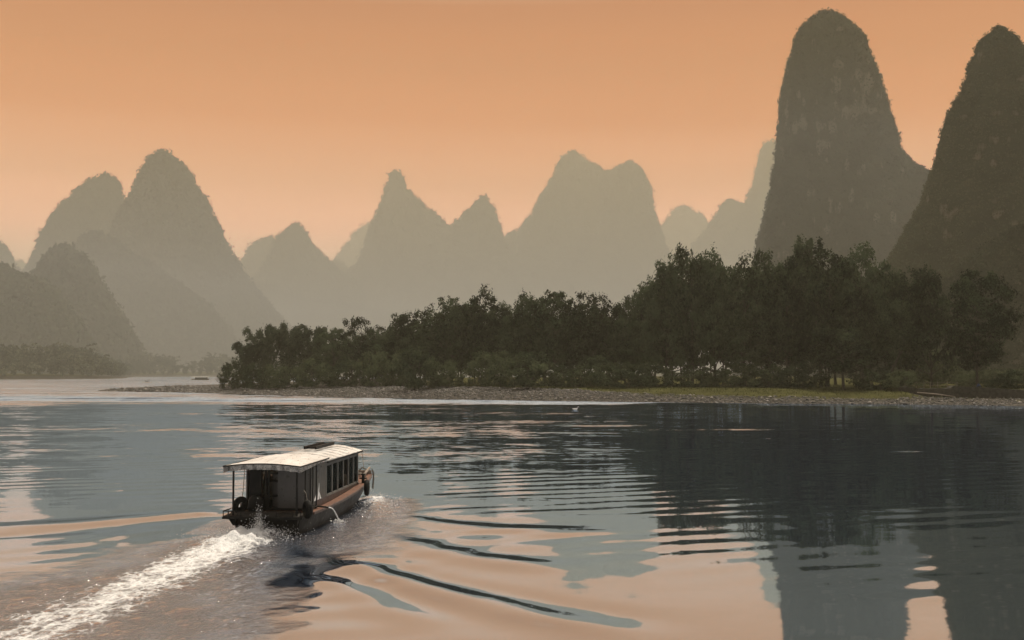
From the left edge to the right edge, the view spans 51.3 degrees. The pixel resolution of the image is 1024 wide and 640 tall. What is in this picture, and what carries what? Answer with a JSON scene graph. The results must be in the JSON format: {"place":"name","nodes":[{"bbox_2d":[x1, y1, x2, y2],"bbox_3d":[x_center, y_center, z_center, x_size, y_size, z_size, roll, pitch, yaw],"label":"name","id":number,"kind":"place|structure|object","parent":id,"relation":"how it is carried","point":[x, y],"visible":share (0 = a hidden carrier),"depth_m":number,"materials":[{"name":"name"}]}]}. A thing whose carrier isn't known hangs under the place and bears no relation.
{"place":"outdoors","nodes":[
{"label":"outdoors","id":0,"kind":"place"},
{"bbox_2d":[0,241,23,271],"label":"hill","id":1,"kind":"structure","parent":0,"point":[6,256],"depth_m":3403.03,"materials":[{"name":"grey stone"}]},
{"bbox_2d":[0,261,106,374],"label":"hill","id":2,"kind":"structure","parent":0,"point":[36,309],"depth_m":1384.77,"materials":[{"name":"grey stone"}]},
{"bbox_2d":[22,170,125,272],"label":"hill","id":3,"kind":"structure","parent":0,"point":[94,203],"depth_m":3149.20,"materials":[{"name":"grey stone"}]},
{"bbox_2d":[29,242,148,372],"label":"hill","id":4,"kind":"structure","parent":0,"point":[70,272],"depth_m":1596.34,"materials":[{"name":"grey stone"}]},
{"bbox_2d":[75,228,239,371],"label":"hill","id":5,"kind":"structure","parent":0,"point":[166,314],"depth_m":2292.47,"materials":[{"name":"grey stone"}]},
{"bbox_2d":[107,148,300,353],"bbox_3d":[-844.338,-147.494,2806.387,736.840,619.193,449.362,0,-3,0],"label":"hill","id":6,"kind":"structure","parent":0,"point":[165,218],"depth_m":2741.62,"materials":[{"name":"grey stone"}]},
{"bbox_2d":[239,234,273,278],"bbox_3d":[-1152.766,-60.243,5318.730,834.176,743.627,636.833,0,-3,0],"label":"hill","id":7,"kind":"structure","parent":0,"point":[255,255],"depth_m":5246.64,"materials":[{"name":"grey stone"}]},
{"bbox_2d":[251,221,376,310],"bbox_3d":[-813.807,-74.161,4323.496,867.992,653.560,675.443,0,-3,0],"label":"hill","id":8,"kind":"structure","parent":0,"point":[300,262],"depth_m":4222.33,"materials":[{"name":"grey stone"}]},
{"bbox_2d":[255,281,420,342],"bbox_3d":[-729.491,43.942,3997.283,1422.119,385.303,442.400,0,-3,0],"label":"hill","id":9,"kind":"structure","parent":0,"point":[293,307],"depth_m":3916.53,"materials":[{"name":"grey stone"}]},
{"bbox_2d":[332,221,370,268],"bbox_3d":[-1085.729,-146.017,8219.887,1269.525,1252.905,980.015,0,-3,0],"label":"hill","id":10,"kind":"structure","parent":0,"point":[350,250],"depth_m":8144.41,"materials":[{"name":"grey stone"}]},
{"bbox_2d":[0,372,732,378],"bbox_3d":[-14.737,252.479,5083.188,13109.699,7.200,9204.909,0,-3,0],"label":"ground","id":11,"kind":"structure","parent":0,"point":[67,376],"depth_m":1210.75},
{"bbox_2d":[0,342,557,376],"bbox_3d":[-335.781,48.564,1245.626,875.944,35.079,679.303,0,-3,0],"label":"wood","id":12,"kind":"object","parent":11,"relation":"on","point":[55,359],"visible":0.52,"depth_m":1009.88,"materials":[{"name":"green plant"}]},
{"bbox_2d":[344,168,448,307],"bbox_3d":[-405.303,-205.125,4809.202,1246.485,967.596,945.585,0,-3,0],"label":"hill","id":13,"kind":"structure","parent":0,"point":[406,228],"depth_m":4664.10,"materials":[{"name":"grey stone"}]},
{"bbox_2d":[413,193,539,306],"bbox_3d":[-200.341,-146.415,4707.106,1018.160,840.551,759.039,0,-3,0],"label":"hill","id":14,"kind":"structure","parent":0,"point":[470,250],"depth_m":4576.00,"materials":[{"name":"grey stone"}]},
{"bbox_2d":[0,377,1023,639],"bbox_3d":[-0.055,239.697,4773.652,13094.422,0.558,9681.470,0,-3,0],"label":"water","id":15,"kind":"structure","parent":0,"point":[622,521],"depth_m":42.66,"materials":[{"name":"grey liquid"}]},
{"bbox_2d":[165,489,406,571],"bbox_3d":[-8.370,7.401,42.339,5.496,1.421,21.380,-1,-3,18],"label":"spray","id":16,"kind":"object","parent":15,"relation":"on","point":[262,527],"visible":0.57,"depth_m":38.92,"materials":[{"name":"white liquid"}]},
{"bbox_2d":[222,445,373,533],"bbox_3d":[-8.579,7.126,45.568,3.729,3.225,12.903,0,-3,5],"label":"passenger boat","id":17,"kind":"object","parent":15,"relation":"on","point":[277,485],"visible":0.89,"depth_m":40.88,"materials":[{"name":"paint"}]},
{"bbox_2d":[234,470,247,512],"bbox_3d":[-10.190,6.401,40.048,0.488,1.713,0.600,0,-3,5],"label":"tyre","id":18,"kind":"object","parent":17,"relation":"hanging from","point":[239,500],"visible":0.93,"depth_m":39.93,"materials":[{"name":"rubber"}]},
{"bbox_2d":[302,490,312,518],"bbox_3d":[-7.588,6.849,39.520,0.240,1.037,0.836,2,-3,-29],"label":"tyre","id":19,"kind":"object","parent":17,"relation":"hanging from","point":[307,508],"visible":1,"depth_m":39.26,"materials":[{"name":"rubber"}]},
{"bbox_2d":[304,442,333,448],"bbox_3d":[-8.464,5.517,46.901,0.560,0.130,3.000,0,-3,5],"label":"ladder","id":20,"kind":"object","parent":17,"relation":"on","point":[319,445],"visible":1,"depth_m":46.52,"materials":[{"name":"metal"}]},
{"bbox_2d":[0,0,1023,263],"label":"sky","id":21,"kind":"structure","parent":0,"point":[282,113],"materials":[{"name":"orange"}]},
{"bbox_2d":[378,287,719,371],"bbox_3d":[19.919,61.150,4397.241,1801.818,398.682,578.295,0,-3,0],"label":"hill","id":22,"kind":"structure","parent":0,"point":[412,303],"depth_m":4363.97,"materials":[{"name":"grey stone"}]},
{"bbox_2d":[504,149,651,319],"bbox_3d":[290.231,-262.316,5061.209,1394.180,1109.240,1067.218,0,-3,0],"label":"hill","id":23,"kind":"structure","parent":0,"point":[559,241],"depth_m":4808.20,"materials":[{"name":"grey stone"}]},
{"bbox_2d":[141,376,1023,405],"bbox_3d":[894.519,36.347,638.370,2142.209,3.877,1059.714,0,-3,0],"label":"river bank","id":24,"kind":"structure","parent":0,"point":[881,396],"depth_m":223.59,"materials":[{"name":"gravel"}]},
{"bbox_2d":[216,357,246,388],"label":"bush","id":25,"kind":"object","parent":24,"relation":"on","point":[226,375],"visible":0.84,"depth_m":316.80,"materials":[{"name":"green plant"}]},
{"bbox_2d":[219,340,269,377],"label":"bamboo clump","id":26,"kind":"object","parent":24,"relation":"on","point":[249,351],"visible":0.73,"depth_m":334.74,"materials":[{"name":"green plant"}]},
{"bbox_2d":[234,362,275,388],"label":"bush","id":27,"kind":"object","parent":24,"relation":"on","point":[245,379],"visible":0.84,"depth_m":309.66,"materials":[{"name":"green plant"}]},
{"bbox_2d":[242,324,292,383],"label":"bamboo clump","id":28,"kind":"object","parent":24,"relation":"on","point":[269,342],"visible":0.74,"depth_m":339.30,"materials":[{"name":"green plant"}]},
{"bbox_2d":[259,365,308,388],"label":"bush","id":29,"kind":"object","parent":24,"relation":"on","point":[280,378],"visible":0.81,"depth_m":303.95,"materials":[{"name":"green plant"}]},
{"bbox_2d":[262,320,312,384],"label":"bamboo clump","id":30,"kind":"object","parent":24,"relation":"on","point":[289,360],"visible":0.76,"depth_m":340.37,"materials":[{"name":"green plant"}]},
{"bbox_2d":[288,325,330,383],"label":"bamboo clump","id":31,"kind":"object","parent":24,"relation":"on","point":[305,345],"visible":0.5,"depth_m":337.19,"materials":[{"name":"green plant"}]},
{"bbox_2d":[288,357,335,387],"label":"bush","id":32,"kind":"object","parent":24,"relation":"on","point":[309,365],"visible":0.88,"depth_m":298.98,"materials":[{"name":"green plant"}]},
{"bbox_2d":[309,327,353,368],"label":"broadleaf tree","id":33,"kind":"object","parent":24,"relation":"on","point":[326,346],"visible":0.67,"depth_m":319.45,"materials":[{"name":"green plant"}]},
{"bbox_2d":[322,360,374,386],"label":"bush","id":34,"kind":"object","parent":24,"relation":"on","point":[337,377],"visible":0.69,"depth_m":293.16,"materials":[{"name":"green plant"}]},
{"bbox_2d":[336,315,378,385],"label":"broadleaf tree","id":35,"kind":"object","parent":24,"relation":"on","point":[358,342],"visible":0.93,"depth_m":304.44,"materials":[{"name":"green plant"}]},
{"bbox_2d":[363,329,386,381],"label":"bamboo clump","id":36,"kind":"object","parent":24,"relation":"on","point":[377,334],"visible":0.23,"depth_m":311.32,"materials":[{"name":"green plant"}]},
{"bbox_2d":[350,349,406,386],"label":"bush","id":37,"kind":"object","parent":24,"relation":"on","point":[383,362],"visible":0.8,"depth_m":285.09,"materials":[{"name":"green plant"}]},
{"bbox_2d":[361,332,417,378],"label":"broadleaf tree","id":38,"kind":"object","parent":24,"relation":"on","point":[376,348],"visible":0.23,"depth_m":299.97,"materials":[{"name":"green plant"}]},
{"bbox_2d":[378,313,420,375],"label":"broadleaf tree","id":39,"kind":"object","parent":24,"relation":"on","point":[398,324],"visible":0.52,"depth_m":298.39,"materials":[{"name":"green plant"}]},
{"bbox_2d":[385,345,448,389],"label":"bush","id":40,"kind":"object","parent":24,"relation":"on","point":[424,369],"visible":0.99,"depth_m":259.39,"materials":[{"name":"green plant"}]},
{"bbox_2d":[397,309,447,384],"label":"broadleaf tree","id":41,"kind":"object","parent":24,"relation":"on","point":[415,321],"visible":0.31,"depth_m":295.80,"materials":[{"name":"green plant"}]},
{"bbox_2d":[407,319,468,368],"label":"broadleaf tree","id":42,"kind":"object","parent":24,"relation":"on","point":[438,352],"visible":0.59,"depth_m":287.89,"materials":[{"name":"green plant"}]},
{"bbox_2d":[423,359,468,386],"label":"bush","id":43,"kind":"object","parent":24,"relation":"on","point":[451,370],"visible":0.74,"depth_m":265.29,"materials":[{"name":"green plant"}]},
{"bbox_2d":[416,295,483,378],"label":"broadleaf tree","id":44,"kind":"object","parent":24,"relation":"on","point":[455,311],"visible":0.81,"depth_m":286.98,"materials":[{"name":"green plant"}]},
{"bbox_2d":[433,332,479,381],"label":"broadleaf tree","id":45,"kind":"object","parent":24,"relation":"on","point":[462,366],"visible":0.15,"depth_m":293.12,"materials":[{"name":"green plant"}]},
{"bbox_2d":[455,283,515,378],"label":"broadleaf tree","id":46,"kind":"object","parent":24,"relation":"on","point":[475,308],"visible":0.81,"depth_m":283.20,"materials":[{"name":"green plant"}]},
{"bbox_2d":[463,350,512,386],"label":"bush","id":47,"kind":"object","parent":24,"relation":"on","point":[485,359],"visible":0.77,"depth_m":262.38,"materials":[{"name":"green plant"}]},
{"bbox_2d":[468,317,516,382],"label":"broadleaf tree","id":48,"kind":"object","parent":24,"relation":"on","point":[480,348],"visible":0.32,"depth_m":282.20,"materials":[{"name":"green plant"}]},
{"bbox_2d":[484,300,525,378],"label":"broadleaf tree","id":49,"kind":"object","parent":24,"relation":"on","point":[503,332],"visible":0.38,"depth_m":283.70,"materials":[{"name":"green plant"}]},
{"bbox_2d":[490,323,542,373],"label":"broadleaf tree","id":50,"kind":"object","parent":24,"relation":"on","point":[504,344],"visible":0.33,"depth_m":277.50,"materials":[{"name":"green plant"}]},
{"bbox_2d":[481,349,567,387],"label":"bush","id":51,"kind":"object","parent":24,"relation":"on","point":[528,379],"visible":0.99,"depth_m":248.54,"materials":[{"name":"green plant"}]},
{"bbox_2d":[505,288,551,371],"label":"broadleaf tree","id":52,"kind":"object","parent":24,"relation":"on","point":[526,316],"visible":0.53,"depth_m":278.96,"materials":[{"name":"green plant"}]},
{"bbox_2d":[526,289,583,366],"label":"broadleaf tree","id":53,"kind":"object","parent":24,"relation":"on","point":[540,308],"visible":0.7,"depth_m":273.17,"materials":[{"name":"green plant"}]},
{"bbox_2d":[98,385,1023,405],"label":"gravel","id":54,"kind":"structure","parent":24,"relation":"on","point":[332,390],"depth_m":239.79,"materials":[{"name":"grey gravel"}]},
{"bbox_2d":[537,326,590,383],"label":"broadleaf tree","id":55,"kind":"object","parent":24,"relation":"on","point":[566,362],"visible":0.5,"depth_m":271.62,"materials":[{"name":"green plant"}]},
{"bbox_2d":[541,363,591,387],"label":"bush","id":56,"kind":"object","parent":24,"relation":"on","point":[571,381],"visible":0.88,"depth_m":251.43,"materials":[{"name":"green plant"}]},
{"bbox_2d":[560,290,614,385],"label":"broadleaf tree","id":57,"kind":"object","parent":24,"relation":"on","point":[594,309],"visible":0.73,"depth_m":269.29,"materials":[{"name":"green plant"}]},
{"bbox_2d":[563,320,617,370],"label":"broadleaf tree","id":58,"kind":"object","parent":24,"relation":"on","point":[585,341],"visible":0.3,"depth_m":269.86,"materials":[{"name":"green plant"}]},
{"bbox_2d":[569,355,621,385],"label":"bush","id":59,"kind":"object","parent":24,"relation":"on","point":[592,362],"visible":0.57,"depth_m":254.31,"materials":[{"name":"green plant"}]},
{"bbox_2d":[586,303,619,372],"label":"broadleaf tree","id":60,"kind":"object","parent":24,"relation":"on","point":[600,337],"visible":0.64,"depth_m":269.28,"materials":[{"name":"green plant"}]},
{"bbox_2d":[585,362,653,387],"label":"bush","id":61,"kind":"object","parent":24,"relation":"on","point":[623,374],"visible":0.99,"depth_m":243.25,"materials":[{"name":"green plant"}]},
{"bbox_2d":[599,295,644,383],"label":"broadleaf tree","id":62,"kind":"object","parent":24,"relation":"on","point":[622,314],"visible":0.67,"depth_m":267.21,"materials":[{"name":"green plant"}]},
{"bbox_2d":[609,324,665,384],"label":"broadleaf tree","id":63,"kind":"object","parent":24,"relation":"on","point":[629,350],"visible":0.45,"depth_m":265.05,"materials":[{"name":"green plant"}]},
{"bbox_2d":[618,275,669,379],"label":"broadleaf tree","id":64,"kind":"object","parent":24,"relation":"on","point":[646,322],"visible":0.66,"depth_m":263.87,"materials":[{"name":"green plant"}]},
{"bbox_2d":[627,361,675,386],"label":"bush","id":65,"kind":"object","parent":24,"relation":"on","point":[660,367],"visible":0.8,"depth_m":246.79,"materials":[{"name":"green plant"}]},
{"bbox_2d":[637,259,697,385],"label":"broadleaf tree","id":66,"kind":"object","parent":24,"relation":"on","point":[649,347],"visible":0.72,"depth_m":261.18,"materials":[{"name":"green plant"}]},
{"bbox_2d":[651,242,722,382],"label":"broadleaf tree","id":67,"kind":"object","parent":24,"relation":"on","point":[686,287],"visible":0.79,"depth_m":259.24,"materials":[{"name":"green plant"}]},
{"bbox_2d":[670,306,710,374],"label":"broadleaf tree","id":68,"kind":"object","parent":24,"relation":"on","point":[693,337],"visible":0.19,"depth_m":262.87,"materials":[{"name":"green plant"}]},
{"bbox_2d":[669,367,717,386],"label":"bush","id":69,"kind":"object","parent":24,"relation":"on","point":[699,374],"visible":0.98,"depth_m":244.20,"materials":[{"name":"green plant"}]},
{"bbox_2d":[673,242,742,375],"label":"broadleaf tree","id":70,"kind":"object","parent":24,"relation":"on","point":[715,272],"visible":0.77,"depth_m":256.71,"materials":[{"name":"green plant"}]},
{"bbox_2d":[702,286,747,385],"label":"broadleaf tree","id":71,"kind":"object","parent":24,"relation":"on","point":[710,327],"visible":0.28,"depth_m":256.77,"materials":[{"name":"green plant"}]},
{"bbox_2d":[708,364,758,386],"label":"bush","id":72,"kind":"object","parent":24,"relation":"on","point":[723,375],"visible":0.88,"depth_m":243.08,"materials":[{"name":"green plant"}]},
{"bbox_2d":[712,261,768,383],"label":"broadleaf tree","id":73,"kind":"object","parent":24,"relation":"on","point":[743,291],"visible":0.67,"depth_m":253.16,"materials":[{"name":"green plant"}]},
{"bbox_2d":[714,311,774,385],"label":"broadleaf tree","id":74,"kind":"object","parent":24,"relation":"on","point":[727,354],"visible":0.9,"depth_m":249.06,"materials":[{"name":"green plant"}]},
{"bbox_2d":[732,247,793,385],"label":"broadleaf tree","id":75,"kind":"object","parent":24,"relation":"on","point":[766,267],"visible":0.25,"depth_m":258.12,"materials":[{"name":"green plant"}]},
{"bbox_2d":[739,363,794,387],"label":"bush","id":76,"kind":"object","parent":24,"relation":"on","point":[765,375],"visible":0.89,"depth_m":238.17,"materials":[{"name":"green plant"}]},
{"bbox_2d":[737,298,799,382],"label":"broadleaf tree","id":77,"kind":"object","parent":24,"relation":"on","point":[758,325],"visible":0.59,"depth_m":249.37,"materials":[{"name":"green plant"}]},
{"bbox_2d":[757,256,814,382],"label":"broadleaf tree","id":78,"kind":"object","parent":24,"relation":"on","point":[787,328],"visible":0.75,"depth_m":247.59,"materials":[{"name":"green plant"}]},
{"bbox_2d":[764,318,813,381],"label":"broadleaf tree","id":79,"kind":"object","parent":24,"relation":"on","point":[799,356],"visible":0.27,"depth_m":249.17,"materials":[{"name":"green plant"}]},
{"bbox_2d":[774,233,830,384],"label":"broadleaf tree","id":80,"kind":"object","parent":24,"relation":"on","point":[800,249],"visible":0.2,"depth_m":255.99,"materials":[{"name":"green plant"}]},
{"bbox_2d":[773,362,832,387],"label":"bush","id":81,"kind":"object","parent":24,"relation":"on","point":[802,375],"visible":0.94,"depth_m":234.84,"materials":[{"name":"green plant"}]},
{"bbox_2d":[790,294,846,386],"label":"broadleaf tree","id":82,"kind":"object","parent":24,"relation":"on","point":[805,340],"visible":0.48,"depth_m":242.03,"materials":[{"name":"green plant"}]},
{"bbox_2d":[776,236,867,386],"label":"broadleaf tree","id":83,"kind":"object","parent":24,"relation":"on","point":[815,290],"visible":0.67,"depth_m":243.10,"materials":[{"name":"green plant"}]},
{"bbox_2d":[826,307,855,376],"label":"broadleaf tree","id":84,"kind":"object","parent":24,"relation":"on","point":[840,326],"visible":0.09,"depth_m":242.92,"materials":[{"name":"green plant"}]},
{"bbox_2d":[810,326,876,389],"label":"young tree","id":85,"kind":"object","parent":24,"relation":"on","point":[840,363],"visible":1,"depth_m":224.21,"materials":[{"name":"green plant"}]},
{"bbox_2d":[816,240,899,385],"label":"broadleaf tree","id":86,"kind":"object","parent":24,"relation":"on","point":[868,287],"visible":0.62,"depth_m":239.96,"materials":[{"name":"green plant"}]},
{"bbox_2d":[848,292,893,384],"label":"broadleaf tree","id":87,"kind":"object","parent":24,"relation":"on","point":[868,308],"visible":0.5,"depth_m":239.41,"materials":[{"name":"green plant"}]},
{"bbox_2d":[843,365,903,389],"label":"bush","id":88,"kind":"object","parent":24,"relation":"on","point":[863,383],"visible":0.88,"depth_m":225.12,"materials":[{"name":"green plant"}]},
{"bbox_2d":[865,268,910,383],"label":"broadleaf tree","id":89,"kind":"object","parent":24,"relation":"on","point":[869,300],"visible":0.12,"depth_m":244.29,"materials":[{"name":"green plant"}]},
{"bbox_2d":[865,297,916,375],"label":"broadleaf tree","id":90,"kind":"object","parent":24,"relation":"on","point":[888,351],"visible":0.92,"depth_m":231.36,"materials":[{"name":"green plant"}]},
{"bbox_2d":[878,370,924,388],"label":"bush","id":91,"kind":"object","parent":24,"relation":"on","point":[906,382],"visible":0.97,"depth_m":218.75,"materials":[{"name":"green plant"}]},
{"bbox_2d":[880,266,935,378],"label":"broadleaf tree","id":92,"kind":"object","parent":24,"relation":"on","point":[904,289],"visible":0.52,"depth_m":238.94,"materials":[{"name":"green plant"}]},
{"bbox_2d":[897,262,960,384],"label":"broadleaf tree","id":93,"kind":"object","parent":24,"relation":"on","point":[934,286],"visible":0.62,"depth_m":239.62,"materials":[{"name":"green plant"}]},
{"bbox_2d":[902,348,962,384],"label":"bush","id":94,"kind":"object","parent":24,"relation":"on","point":[938,374],"visible":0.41,"depth_m":258.78,"materials":[{"name":"green plant"}]},
{"bbox_2d":[898,386,1023,398],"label":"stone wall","id":95,"kind":"structure","parent":24,"relation":"on","point":[968,392],"depth_m":205.07,"materials":[{"name":"grey stone"}]},
{"bbox_2d":[947,374,975,386],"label":"bush","id":96,"kind":"object","parent":24,"relation":"on","point":[965,379],"visible":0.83,"depth_m":230.00,"materials":[{"name":"green plant"}]},
{"bbox_2d":[925,369,1023,383],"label":"hedge","id":97,"kind":"object","parent":24,"relation":"on","point":[985,375],"visible":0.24,"depth_m":297.67,"materials":[{"name":"green plant"}]},
{"bbox_2d":[928,268,1023,384],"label":"riverside tree","id":98,"kind":"object","parent":24,"relation":"on","point":[1001,326],"visible":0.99,"depth_m":216.02,"materials":[{"name":"green plant"}]},
{"bbox_2d":[974,378,1016,388],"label":"bush","id":99,"kind":"object","parent":24,"relation":"on","point":[991,382],"visible":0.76,"depth_m":206.34,"materials":[{"name":"green plant"}]},
{"bbox_2d":[994,369,1023,388],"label":"bush","id":100,"kind":"object","parent":24,"relation":"on","point":[1014,378],"visible":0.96,"depth_m":204.25,"materials":[{"name":"green plant"}]},
{"bbox_2d":[596,159,719,366],"bbox_3d":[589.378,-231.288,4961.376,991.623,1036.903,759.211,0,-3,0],"label":"hill","id":101,"kind":"structure","parent":0,"point":[630,220],"depth_m":4853.16,"materials":[{"name":"grey stone"}]},
{"bbox_2d":[660,201,708,264],"bbox_3d":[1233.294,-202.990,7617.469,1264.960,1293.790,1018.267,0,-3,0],"label":"hill","id":102,"kind":"structure","parent":0,"point":[684,225],"depth_m":7498.30,"materials":[{"name":"grey stone"}]},
{"bbox_2d":[688,198,742,262],"bbox_3d":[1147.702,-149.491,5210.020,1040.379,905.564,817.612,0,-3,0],"label":"hill","id":103,"kind":"structure","parent":0,"point":[724,217],"depth_m":5162.29,"materials":[{"name":"grey stone"}]},
{"bbox_2d":[707,138,775,370],"bbox_3d":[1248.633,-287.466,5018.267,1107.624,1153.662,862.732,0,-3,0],"label":"hill","id":104,"kind":"structure","parent":0,"point":[740,238],"depth_m":4947.25,"materials":[{"name":"grey stone"}]},
{"bbox_2d":[733,7,931,375],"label":"hill","id":105,"kind":"structure","parent":0,"point":[846,173],"depth_m":992.94,"materials":[{"name":"grey stone"}]},
{"bbox_2d":[830,23,1023,377],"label":"hill","id":106,"kind":"structure","parent":0,"point":[972,196],"depth_m":585.06,"materials":[{"name":"green stone"}]},
{"bbox_2d":[852,220,1023,379],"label":"hill","id":107,"kind":"structure","parent":0,"point":[1001,254],"depth_m":459.78,"materials":[{"name":"green stone"}]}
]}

